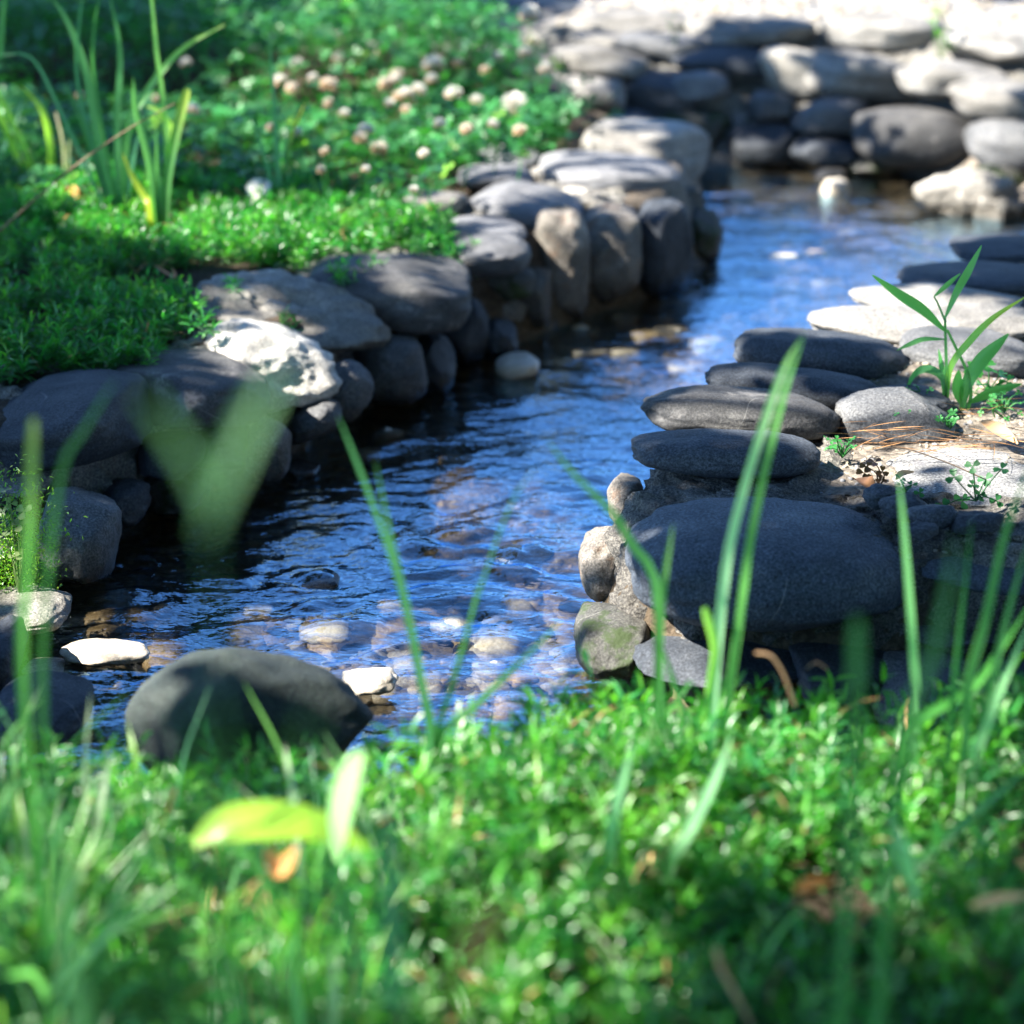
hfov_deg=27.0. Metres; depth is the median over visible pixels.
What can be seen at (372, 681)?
stone
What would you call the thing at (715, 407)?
stone
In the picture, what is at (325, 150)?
clover blossom
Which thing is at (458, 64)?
clover blossom
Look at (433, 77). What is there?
clover blossom
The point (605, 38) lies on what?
stone
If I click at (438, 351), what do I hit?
stone
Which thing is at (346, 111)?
clover blossom
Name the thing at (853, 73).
stone
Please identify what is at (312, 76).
clover blossom
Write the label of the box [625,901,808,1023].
grass tuft
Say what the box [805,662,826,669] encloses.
trailing stem
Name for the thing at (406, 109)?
clover blossom
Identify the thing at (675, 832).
grass tuft
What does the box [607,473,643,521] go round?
stone
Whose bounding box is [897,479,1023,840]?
grass tuft
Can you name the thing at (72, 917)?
grass tuft
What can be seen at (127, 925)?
grass tuft
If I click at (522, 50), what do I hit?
clover blossom
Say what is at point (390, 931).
grass tuft
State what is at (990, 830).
grass tuft
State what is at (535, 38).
clover blossom
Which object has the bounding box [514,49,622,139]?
clover sprig
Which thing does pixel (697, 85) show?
stone
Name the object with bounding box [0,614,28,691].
stone
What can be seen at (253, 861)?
grass tuft
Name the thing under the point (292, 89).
clover blossom
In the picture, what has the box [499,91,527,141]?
clover blossom
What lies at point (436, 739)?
grass tuft
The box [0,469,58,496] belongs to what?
stone
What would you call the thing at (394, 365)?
stone
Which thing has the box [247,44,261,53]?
clover blossom
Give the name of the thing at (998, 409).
creeping herb
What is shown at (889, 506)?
stone
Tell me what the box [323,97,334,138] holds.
clover blossom
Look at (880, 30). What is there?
stone
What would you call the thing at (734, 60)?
stone
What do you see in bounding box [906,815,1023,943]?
grass tuft
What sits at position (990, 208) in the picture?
stone
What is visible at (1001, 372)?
clover sprig
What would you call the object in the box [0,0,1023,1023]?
ground
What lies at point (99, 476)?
mortar bed
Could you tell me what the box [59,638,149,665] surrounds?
stone
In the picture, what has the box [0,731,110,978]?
grass tuft
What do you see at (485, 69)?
clover blossom
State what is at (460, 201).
stone
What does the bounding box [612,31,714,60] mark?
stone
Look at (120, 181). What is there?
grass tuft
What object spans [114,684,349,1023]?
grass tuft
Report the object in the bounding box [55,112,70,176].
dry stalk
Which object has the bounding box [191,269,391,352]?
stone
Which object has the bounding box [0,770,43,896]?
grass tuft
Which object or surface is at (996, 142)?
stone
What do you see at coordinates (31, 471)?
grass tuft
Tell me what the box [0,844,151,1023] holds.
grass tuft
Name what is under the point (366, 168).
clover blossom
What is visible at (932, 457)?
trailing stem
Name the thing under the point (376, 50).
clover blossom
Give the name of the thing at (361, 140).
clover blossom
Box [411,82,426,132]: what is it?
clover blossom
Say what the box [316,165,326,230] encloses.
clover blossom
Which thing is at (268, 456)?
stone
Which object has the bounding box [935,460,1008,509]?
clover sprig
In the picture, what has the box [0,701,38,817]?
grass tuft
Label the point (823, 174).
stone
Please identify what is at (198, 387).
stone
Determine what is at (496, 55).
clover blossom
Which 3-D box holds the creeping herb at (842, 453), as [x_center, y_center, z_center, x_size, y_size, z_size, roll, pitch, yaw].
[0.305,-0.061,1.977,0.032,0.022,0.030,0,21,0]
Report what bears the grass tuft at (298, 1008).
on the foreground turf at (570, 921)
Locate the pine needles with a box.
[837,398,1023,460]
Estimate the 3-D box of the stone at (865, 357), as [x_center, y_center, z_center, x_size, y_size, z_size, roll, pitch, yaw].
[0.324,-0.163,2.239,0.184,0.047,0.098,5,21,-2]
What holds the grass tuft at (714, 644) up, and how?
on the foreground turf at (570, 921)
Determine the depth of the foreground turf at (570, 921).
1.22 m
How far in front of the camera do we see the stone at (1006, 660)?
1.73 m
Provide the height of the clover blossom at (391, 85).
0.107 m
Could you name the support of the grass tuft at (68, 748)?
on the foreground turf at (570, 921)
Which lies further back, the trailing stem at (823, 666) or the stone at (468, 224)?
the stone at (468, 224)
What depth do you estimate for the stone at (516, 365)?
2.67 m
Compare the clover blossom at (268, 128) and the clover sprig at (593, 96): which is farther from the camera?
the clover sprig at (593, 96)
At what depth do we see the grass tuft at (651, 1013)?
1.03 m
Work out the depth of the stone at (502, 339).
2.72 m
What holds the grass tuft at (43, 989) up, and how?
on the foreground turf at (570, 921)
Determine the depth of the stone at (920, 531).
1.76 m
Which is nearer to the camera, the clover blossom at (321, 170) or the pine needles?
the pine needles
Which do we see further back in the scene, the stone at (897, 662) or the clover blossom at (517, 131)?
the clover blossom at (517, 131)
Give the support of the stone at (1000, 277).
on the mortar bed at (663, 488)
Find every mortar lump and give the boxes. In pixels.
[530,167,546,182]
[559,185,606,207]
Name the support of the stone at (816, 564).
on the mortar bed at (663, 488)
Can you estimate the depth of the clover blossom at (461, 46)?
3.72 m
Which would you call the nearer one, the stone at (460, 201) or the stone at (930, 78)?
the stone at (460, 201)
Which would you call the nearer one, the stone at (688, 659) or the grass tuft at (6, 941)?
the grass tuft at (6, 941)
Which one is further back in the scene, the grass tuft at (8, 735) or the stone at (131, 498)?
the stone at (131, 498)
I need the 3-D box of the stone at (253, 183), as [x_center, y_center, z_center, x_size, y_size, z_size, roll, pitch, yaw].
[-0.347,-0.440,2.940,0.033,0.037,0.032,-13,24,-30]
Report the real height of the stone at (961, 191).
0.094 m
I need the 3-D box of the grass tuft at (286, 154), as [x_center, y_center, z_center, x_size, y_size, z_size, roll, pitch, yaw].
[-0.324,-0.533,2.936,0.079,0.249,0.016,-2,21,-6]
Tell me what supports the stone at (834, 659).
on the mortar bed at (663, 488)
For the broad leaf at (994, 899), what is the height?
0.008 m
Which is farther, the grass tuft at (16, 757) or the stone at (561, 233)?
the stone at (561, 233)
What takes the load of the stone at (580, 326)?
on the ground at (492, 306)
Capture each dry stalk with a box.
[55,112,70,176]
[713,947,752,1023]
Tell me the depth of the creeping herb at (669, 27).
3.90 m
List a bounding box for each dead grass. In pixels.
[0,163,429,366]
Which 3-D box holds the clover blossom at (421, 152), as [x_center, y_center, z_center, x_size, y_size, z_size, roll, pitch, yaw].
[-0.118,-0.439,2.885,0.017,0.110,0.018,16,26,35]
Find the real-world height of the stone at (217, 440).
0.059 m
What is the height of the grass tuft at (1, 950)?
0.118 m
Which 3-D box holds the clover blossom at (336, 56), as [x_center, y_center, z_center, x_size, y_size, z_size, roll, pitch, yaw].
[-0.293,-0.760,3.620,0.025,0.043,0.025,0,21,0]
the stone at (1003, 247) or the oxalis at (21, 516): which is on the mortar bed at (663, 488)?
the stone at (1003, 247)
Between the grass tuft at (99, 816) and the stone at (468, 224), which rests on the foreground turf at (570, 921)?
the grass tuft at (99, 816)
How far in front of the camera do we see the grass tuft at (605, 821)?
1.24 m
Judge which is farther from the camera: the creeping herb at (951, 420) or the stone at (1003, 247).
the stone at (1003, 247)
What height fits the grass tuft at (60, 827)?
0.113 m
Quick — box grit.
[820,345,1023,558]
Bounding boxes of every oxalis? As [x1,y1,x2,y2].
[0,488,24,592]
[856,458,888,483]
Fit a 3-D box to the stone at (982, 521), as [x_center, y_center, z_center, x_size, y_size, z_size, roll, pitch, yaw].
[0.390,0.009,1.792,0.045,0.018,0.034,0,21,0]
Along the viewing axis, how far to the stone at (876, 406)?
2.04 m
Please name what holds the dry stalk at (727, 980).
on the foreground turf at (570, 921)
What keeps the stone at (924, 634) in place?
attached to the mortar bed at (663, 488)
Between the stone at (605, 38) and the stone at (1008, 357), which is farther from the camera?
the stone at (605, 38)
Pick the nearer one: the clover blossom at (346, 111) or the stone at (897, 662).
the stone at (897, 662)
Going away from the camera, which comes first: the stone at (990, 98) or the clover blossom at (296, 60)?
the clover blossom at (296, 60)
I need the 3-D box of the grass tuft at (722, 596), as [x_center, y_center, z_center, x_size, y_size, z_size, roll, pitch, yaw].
[0.149,0.042,1.319,0.056,0.315,0.015,-6,22,-16]
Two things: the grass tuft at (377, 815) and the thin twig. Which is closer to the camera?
the grass tuft at (377, 815)
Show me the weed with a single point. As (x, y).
(962, 390)
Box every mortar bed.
[0,180,708,530]
[473,12,1023,169]
[604,262,1023,660]
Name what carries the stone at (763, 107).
on the mortar bed at (552, 36)
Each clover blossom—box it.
[151,94,159,133]
[179,57,192,84]
[186,102,201,162]
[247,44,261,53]
[265,123,272,136]
[274,74,286,137]
[285,81,298,115]
[291,57,304,102]
[294,127,302,172]
[307,73,319,120]
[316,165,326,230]
[319,76,339,138]
[319,146,328,205]
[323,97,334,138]
[332,52,345,62]
[337,108,352,158]
[352,132,368,188]
[357,122,374,187]
[361,164,370,227]
[370,141,388,198]
[375,43,387,54]
[378,76,395,124]
[384,97,394,132]
[389,68,404,103]
[389,72,401,114]
[391,91,405,159]
[398,86,413,154]
[400,104,410,166]
[408,185,418,252]
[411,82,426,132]
[418,148,429,203]
[420,53,444,89]
[425,73,438,117]
[433,118,446,190]
[444,84,461,156]
[452,57,464,97]
[459,122,472,193]
[460,42,471,59]
[470,94,484,163]
[480,65,489,88]
[486,119,499,173]
[492,51,503,82]
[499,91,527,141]
[512,123,526,179]
[516,45,532,89]
[517,3,539,131]
[525,33,539,72]
[538,62,552,126]
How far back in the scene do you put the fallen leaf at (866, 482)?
1.86 m
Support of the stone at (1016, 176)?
on the ground at (492, 306)
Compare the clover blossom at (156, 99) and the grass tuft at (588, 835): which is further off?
the clover blossom at (156, 99)
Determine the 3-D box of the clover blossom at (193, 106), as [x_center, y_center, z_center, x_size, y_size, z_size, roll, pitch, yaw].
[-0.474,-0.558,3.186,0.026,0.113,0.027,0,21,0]
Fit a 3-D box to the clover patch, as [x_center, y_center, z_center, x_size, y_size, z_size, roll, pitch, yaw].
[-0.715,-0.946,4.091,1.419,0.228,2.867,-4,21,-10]
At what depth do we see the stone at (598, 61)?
3.88 m
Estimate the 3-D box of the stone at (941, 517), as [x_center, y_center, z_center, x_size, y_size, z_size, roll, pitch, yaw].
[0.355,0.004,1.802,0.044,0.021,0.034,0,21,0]
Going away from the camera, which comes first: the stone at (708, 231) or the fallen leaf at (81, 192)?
the fallen leaf at (81, 192)
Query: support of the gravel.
on the ground at (492, 306)
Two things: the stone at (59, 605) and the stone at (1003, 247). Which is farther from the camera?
the stone at (1003, 247)
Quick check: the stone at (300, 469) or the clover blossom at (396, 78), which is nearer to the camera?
the stone at (300, 469)
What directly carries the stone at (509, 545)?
in the stream water
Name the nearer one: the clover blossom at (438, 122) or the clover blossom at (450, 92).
the clover blossom at (438, 122)
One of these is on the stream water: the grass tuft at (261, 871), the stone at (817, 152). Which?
the stone at (817, 152)
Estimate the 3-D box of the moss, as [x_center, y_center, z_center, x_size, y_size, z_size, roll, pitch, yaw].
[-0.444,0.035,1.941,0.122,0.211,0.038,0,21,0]
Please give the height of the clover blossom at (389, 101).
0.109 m
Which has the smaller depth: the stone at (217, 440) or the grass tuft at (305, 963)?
the grass tuft at (305, 963)
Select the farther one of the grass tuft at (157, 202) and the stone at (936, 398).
the grass tuft at (157, 202)
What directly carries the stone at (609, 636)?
attached to the mortar bed at (663, 488)
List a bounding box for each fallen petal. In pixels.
[66,184,78,198]
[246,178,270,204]
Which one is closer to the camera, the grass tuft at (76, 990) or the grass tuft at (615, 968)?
the grass tuft at (76, 990)
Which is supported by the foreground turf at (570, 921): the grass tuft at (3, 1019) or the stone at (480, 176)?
the grass tuft at (3, 1019)
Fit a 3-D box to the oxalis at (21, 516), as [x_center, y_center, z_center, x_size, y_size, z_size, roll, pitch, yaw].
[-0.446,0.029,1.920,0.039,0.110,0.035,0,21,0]
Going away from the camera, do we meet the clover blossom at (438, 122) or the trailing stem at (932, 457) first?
the trailing stem at (932, 457)
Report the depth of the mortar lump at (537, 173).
3.14 m
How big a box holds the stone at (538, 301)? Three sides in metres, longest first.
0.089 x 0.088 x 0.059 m
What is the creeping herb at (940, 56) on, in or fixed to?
on the stone at (930, 78)
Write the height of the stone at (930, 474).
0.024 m
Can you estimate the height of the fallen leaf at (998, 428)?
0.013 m
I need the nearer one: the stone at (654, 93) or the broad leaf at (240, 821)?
the broad leaf at (240, 821)
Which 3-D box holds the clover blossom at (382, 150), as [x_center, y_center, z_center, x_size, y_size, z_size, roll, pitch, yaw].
[-0.180,-0.452,2.917,0.028,0.114,0.025,0,21,0]
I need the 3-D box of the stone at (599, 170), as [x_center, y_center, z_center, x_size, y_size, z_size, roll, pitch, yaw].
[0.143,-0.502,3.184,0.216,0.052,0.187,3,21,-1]
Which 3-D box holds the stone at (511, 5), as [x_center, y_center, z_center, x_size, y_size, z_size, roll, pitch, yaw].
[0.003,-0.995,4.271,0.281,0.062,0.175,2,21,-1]
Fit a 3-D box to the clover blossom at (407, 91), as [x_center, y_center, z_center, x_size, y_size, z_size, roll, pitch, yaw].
[-0.165,-0.603,3.308,0.029,0.115,0.029,0,21,0]
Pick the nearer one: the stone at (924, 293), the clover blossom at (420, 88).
the stone at (924, 293)
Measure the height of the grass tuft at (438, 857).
0.114 m
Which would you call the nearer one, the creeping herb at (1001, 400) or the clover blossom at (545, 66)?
the creeping herb at (1001, 400)
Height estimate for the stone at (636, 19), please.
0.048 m
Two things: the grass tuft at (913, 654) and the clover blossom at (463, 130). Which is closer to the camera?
the grass tuft at (913, 654)
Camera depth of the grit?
2.04 m
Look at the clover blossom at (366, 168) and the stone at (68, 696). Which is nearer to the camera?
the stone at (68, 696)
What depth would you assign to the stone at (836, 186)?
3.65 m
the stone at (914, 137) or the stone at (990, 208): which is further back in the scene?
the stone at (914, 137)
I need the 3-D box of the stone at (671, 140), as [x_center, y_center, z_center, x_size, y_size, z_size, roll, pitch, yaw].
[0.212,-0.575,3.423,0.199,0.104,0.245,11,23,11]
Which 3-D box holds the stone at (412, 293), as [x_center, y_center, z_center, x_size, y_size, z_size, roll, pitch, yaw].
[-0.150,-0.274,2.631,0.204,0.074,0.203,4,21,-1]
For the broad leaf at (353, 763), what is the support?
on the foreground turf at (570, 921)
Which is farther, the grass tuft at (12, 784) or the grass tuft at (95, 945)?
the grass tuft at (12, 784)
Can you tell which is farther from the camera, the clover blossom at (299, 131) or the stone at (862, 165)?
the stone at (862, 165)
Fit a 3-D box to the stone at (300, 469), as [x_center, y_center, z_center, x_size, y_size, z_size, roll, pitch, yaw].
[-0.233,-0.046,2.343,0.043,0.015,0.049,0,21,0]
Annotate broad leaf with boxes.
[191,800,365,849]
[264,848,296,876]
[329,749,363,862]
[795,876,831,891]
[882,845,914,890]
[886,811,917,900]
[970,893,1023,907]
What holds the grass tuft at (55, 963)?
on the foreground turf at (570, 921)
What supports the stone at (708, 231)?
on the mortar bed at (99, 476)
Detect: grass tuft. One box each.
[0,0,54,184]
[0,0,224,226]
[0,691,127,890]
[0,693,169,894]
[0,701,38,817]
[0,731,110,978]
[0,762,35,864]
[0,763,110,1019]
[0,765,120,954]
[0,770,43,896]
[0,814,175,1023]
[0,824,155,995]
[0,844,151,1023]
[0,847,185,1017]
[0,880,179,1023]
[0,882,31,1020]
[0,978,145,1023]
[3,858,84,1021]
[5,730,77,879]
[10,688,61,854]
[18,380,114,1020]
[47,784,91,1023]
[78,831,379,1023]
[91,686,209,891]
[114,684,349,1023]
[116,1005,345,1023]
[123,0,189,236]
[138,768,340,972]
[143,360,286,1023]
[194,745,380,959]
[194,825,448,1023]
[226,945,422,1023]
[230,684,401,909]
[247,33,304,196]
[318,769,400,1008]
[322,734,541,946]
[338,417,561,798]
[534,742,610,844]
[547,440,687,810]
[573,766,684,891]
[578,776,644,915]
[582,920,729,1022]
[595,806,694,904]
[603,738,1023,908]
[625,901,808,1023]
[640,975,815,1023]
[700,607,719,785]
[705,334,804,802]
[835,535,957,1023]
[839,882,1021,1023]
[874,761,1012,899]
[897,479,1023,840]
[898,472,919,777]
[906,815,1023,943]
[919,868,1023,1022]
[927,813,1016,937]
[996,800,1023,813]
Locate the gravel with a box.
[318,0,1023,52]
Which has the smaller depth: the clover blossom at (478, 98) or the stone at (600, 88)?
the clover blossom at (478, 98)
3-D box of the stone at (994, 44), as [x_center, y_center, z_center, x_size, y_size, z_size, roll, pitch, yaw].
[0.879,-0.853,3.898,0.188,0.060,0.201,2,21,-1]
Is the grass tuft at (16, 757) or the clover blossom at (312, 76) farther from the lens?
the clover blossom at (312, 76)
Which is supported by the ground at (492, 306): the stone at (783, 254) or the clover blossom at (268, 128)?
the stone at (783, 254)
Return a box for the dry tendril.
[755,652,796,705]
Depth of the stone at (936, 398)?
2.11 m
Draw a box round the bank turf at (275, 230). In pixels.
[0,143,457,383]
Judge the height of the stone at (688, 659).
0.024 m
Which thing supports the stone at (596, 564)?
attached to the mortar bed at (663, 488)
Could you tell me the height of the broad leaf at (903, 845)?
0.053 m
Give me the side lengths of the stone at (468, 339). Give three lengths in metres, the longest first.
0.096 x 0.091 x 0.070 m
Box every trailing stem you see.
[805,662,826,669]
[874,447,985,479]
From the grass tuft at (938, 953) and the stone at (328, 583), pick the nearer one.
the grass tuft at (938, 953)
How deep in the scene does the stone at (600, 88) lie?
3.80 m
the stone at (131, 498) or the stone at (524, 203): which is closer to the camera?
the stone at (131, 498)
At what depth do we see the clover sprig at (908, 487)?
1.83 m
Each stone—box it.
[0,369,153,474]
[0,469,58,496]
[0,507,38,587]
[0,585,71,634]
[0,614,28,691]
[0,670,94,751]
[26,657,64,673]
[33,487,121,584]
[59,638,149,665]
[103,478,151,527]
[116,348,271,427]
[125,647,373,805]
[137,431,205,480]
[144,469,212,516]
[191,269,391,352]
[195,426,245,470]
[204,318,342,412]
[245,417,291,481]
[283,398,341,445]
[285,458,319,479]
[301,573,339,588]
[308,253,471,334]
[331,359,373,422]
[342,667,398,695]
[353,332,427,405]
[402,190,467,218]
[417,333,455,397]
[441,215,526,242]
[442,297,488,367]
[442,615,468,625]
[443,231,530,278]
[457,163,534,188]
[465,180,582,230]
[472,145,540,164]
[476,0,580,12]
[483,318,517,360]
[488,267,535,301]
[494,352,539,379]
[498,544,521,558]
[520,267,552,328]
[533,204,590,318]
[538,150,679,192]
[548,45,648,79]
[561,74,625,111]
[565,8,693,31]
[566,31,626,48]
[571,324,588,328]
[574,601,649,680]
[578,526,615,601]
[581,116,710,179]
[583,203,641,304]
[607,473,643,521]
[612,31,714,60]
[613,107,658,118]
[623,69,697,116]
[625,496,905,632]
[631,428,820,478]
[633,635,797,690]
[638,198,693,296]
[640,385,840,439]
[657,109,731,147]
[669,44,765,77]
[672,70,730,100]
[684,14,816,45]
[691,207,723,264]
[705,362,875,408]
[728,124,803,166]
[733,328,907,379]
[746,90,794,124]
[758,46,818,96]
[775,253,796,255]
[788,642,886,707]
[789,135,859,170]
[791,96,867,136]
[804,48,918,102]
[807,304,942,344]
[813,168,846,180]
[816,11,943,50]
[820,178,849,194]
[835,387,955,445]
[847,153,901,176]
[848,282,1023,308]
[851,106,971,169]
[862,483,896,509]
[869,384,954,413]
[869,648,979,739]
[878,492,927,519]
[886,445,1023,507]
[894,59,1009,99]
[896,261,1023,293]
[899,325,1023,377]
[906,504,958,529]
[906,521,938,540]
[914,168,1021,215]
[916,625,1015,647]
[920,553,1023,595]
[935,303,1023,338]
[941,26,1023,62]
[948,78,1023,119]
[949,233,1023,262]
[949,510,1003,534]
[964,119,1023,172]
[971,165,1023,188]
[973,196,1023,220]
[976,657,1023,756]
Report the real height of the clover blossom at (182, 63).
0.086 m
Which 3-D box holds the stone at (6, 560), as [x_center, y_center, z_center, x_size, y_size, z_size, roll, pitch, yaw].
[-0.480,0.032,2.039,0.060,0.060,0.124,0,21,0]
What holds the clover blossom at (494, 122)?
on the ground at (492, 306)
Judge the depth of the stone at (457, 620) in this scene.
1.98 m
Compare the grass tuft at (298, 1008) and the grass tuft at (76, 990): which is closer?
the grass tuft at (76, 990)
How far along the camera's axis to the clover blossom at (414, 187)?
2.67 m
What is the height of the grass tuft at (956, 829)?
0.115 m
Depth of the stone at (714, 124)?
3.86 m
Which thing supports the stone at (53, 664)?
on the ground at (492, 306)
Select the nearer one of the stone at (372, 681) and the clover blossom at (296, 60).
the stone at (372, 681)
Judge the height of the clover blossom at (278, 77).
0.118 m
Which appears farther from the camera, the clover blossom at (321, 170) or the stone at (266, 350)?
the clover blossom at (321, 170)
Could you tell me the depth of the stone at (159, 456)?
2.19 m
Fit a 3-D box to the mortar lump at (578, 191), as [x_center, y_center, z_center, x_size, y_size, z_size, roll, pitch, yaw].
[0.087,-0.440,3.050,0.109,0.044,0.086,0,21,0]
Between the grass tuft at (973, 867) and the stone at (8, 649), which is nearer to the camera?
the grass tuft at (973, 867)
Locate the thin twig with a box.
[0,103,174,231]
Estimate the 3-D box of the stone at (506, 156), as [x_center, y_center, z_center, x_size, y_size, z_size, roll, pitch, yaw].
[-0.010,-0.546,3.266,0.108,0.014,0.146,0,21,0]
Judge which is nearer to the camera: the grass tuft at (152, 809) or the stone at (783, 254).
the grass tuft at (152, 809)
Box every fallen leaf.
[78,183,99,197]
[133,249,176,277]
[852,475,874,487]
[895,470,913,479]
[980,420,1017,443]
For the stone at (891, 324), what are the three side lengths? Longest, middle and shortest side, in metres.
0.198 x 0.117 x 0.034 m
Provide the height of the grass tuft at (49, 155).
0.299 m
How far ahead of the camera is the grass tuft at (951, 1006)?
1.11 m
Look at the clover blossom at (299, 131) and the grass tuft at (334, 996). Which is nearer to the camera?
the grass tuft at (334, 996)
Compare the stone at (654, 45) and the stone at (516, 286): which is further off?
the stone at (654, 45)
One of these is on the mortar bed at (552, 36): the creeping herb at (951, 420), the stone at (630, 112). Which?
the stone at (630, 112)
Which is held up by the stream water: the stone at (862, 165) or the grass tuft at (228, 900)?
the stone at (862, 165)
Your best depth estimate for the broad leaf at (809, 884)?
1.09 m
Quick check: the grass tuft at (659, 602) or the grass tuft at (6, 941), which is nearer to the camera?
the grass tuft at (6, 941)
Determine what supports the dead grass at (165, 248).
on the ground at (492, 306)
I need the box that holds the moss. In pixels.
[0,446,87,592]
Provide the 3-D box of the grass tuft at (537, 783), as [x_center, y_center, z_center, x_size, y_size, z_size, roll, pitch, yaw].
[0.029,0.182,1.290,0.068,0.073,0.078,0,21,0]
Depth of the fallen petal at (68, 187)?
2.95 m
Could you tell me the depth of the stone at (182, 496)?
2.19 m
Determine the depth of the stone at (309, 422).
2.34 m
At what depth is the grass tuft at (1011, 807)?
1.25 m
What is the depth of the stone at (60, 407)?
2.11 m
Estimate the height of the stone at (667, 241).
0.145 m
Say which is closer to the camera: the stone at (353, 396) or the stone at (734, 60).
the stone at (353, 396)
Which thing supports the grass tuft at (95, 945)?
on the foreground turf at (570, 921)
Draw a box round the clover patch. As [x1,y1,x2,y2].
[0,0,581,219]
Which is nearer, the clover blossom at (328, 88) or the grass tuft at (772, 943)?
the grass tuft at (772, 943)
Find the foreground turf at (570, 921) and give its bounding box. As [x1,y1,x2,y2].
[0,645,1023,1023]
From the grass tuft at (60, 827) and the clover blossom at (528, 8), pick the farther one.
the clover blossom at (528, 8)
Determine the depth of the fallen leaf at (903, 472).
1.90 m
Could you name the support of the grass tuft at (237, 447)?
on the foreground turf at (570, 921)
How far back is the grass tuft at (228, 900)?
1.16 m
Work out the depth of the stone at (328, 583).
2.04 m
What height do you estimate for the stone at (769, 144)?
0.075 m
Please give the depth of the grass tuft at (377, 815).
1.25 m
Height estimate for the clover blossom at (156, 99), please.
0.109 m
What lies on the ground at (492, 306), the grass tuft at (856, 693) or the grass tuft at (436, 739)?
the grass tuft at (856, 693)
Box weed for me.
[872,245,1023,410]
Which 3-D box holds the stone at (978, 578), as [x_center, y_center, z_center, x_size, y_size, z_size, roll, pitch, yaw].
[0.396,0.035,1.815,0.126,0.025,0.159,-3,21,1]
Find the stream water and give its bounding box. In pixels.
[0,165,1023,820]
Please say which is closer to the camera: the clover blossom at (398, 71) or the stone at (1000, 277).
the stone at (1000, 277)
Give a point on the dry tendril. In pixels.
(775, 660)
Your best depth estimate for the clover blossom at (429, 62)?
3.54 m
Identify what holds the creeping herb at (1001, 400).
on the ground at (492, 306)
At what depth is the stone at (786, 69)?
3.89 m
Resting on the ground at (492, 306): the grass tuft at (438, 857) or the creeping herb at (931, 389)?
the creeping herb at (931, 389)
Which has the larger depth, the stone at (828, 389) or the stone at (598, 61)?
the stone at (598, 61)
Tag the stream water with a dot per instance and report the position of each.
(464, 457)
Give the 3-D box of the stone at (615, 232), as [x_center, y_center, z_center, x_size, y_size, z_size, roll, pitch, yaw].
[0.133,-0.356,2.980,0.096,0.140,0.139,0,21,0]
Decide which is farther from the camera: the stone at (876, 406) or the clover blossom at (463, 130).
the clover blossom at (463, 130)
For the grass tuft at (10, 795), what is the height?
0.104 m
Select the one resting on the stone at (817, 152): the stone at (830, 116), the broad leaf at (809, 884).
the stone at (830, 116)
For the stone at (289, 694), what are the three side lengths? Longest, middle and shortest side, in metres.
0.181 x 0.147 x 0.112 m
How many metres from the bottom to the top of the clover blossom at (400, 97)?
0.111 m
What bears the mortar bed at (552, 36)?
on the ground at (492, 306)
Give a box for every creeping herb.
[663,11,686,44]
[823,435,856,457]
[906,384,956,409]
[928,7,954,58]
[935,408,958,428]
[977,405,1022,420]
[986,389,1023,412]
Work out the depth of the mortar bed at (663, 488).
1.84 m
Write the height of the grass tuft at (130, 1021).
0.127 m
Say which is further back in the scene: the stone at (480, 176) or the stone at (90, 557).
the stone at (480, 176)
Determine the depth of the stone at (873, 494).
1.84 m
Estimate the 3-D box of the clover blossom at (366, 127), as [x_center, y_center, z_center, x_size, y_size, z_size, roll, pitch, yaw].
[-0.207,-0.498,3.032,0.029,0.112,0.029,0,21,0]
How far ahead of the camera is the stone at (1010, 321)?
2.35 m
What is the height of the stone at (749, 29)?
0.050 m
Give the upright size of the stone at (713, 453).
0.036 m
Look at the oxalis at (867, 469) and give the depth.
1.88 m
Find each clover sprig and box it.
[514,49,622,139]
[895,474,923,497]
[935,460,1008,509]
[964,360,1013,392]
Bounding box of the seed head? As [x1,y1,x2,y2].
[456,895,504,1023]
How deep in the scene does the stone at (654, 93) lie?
3.86 m

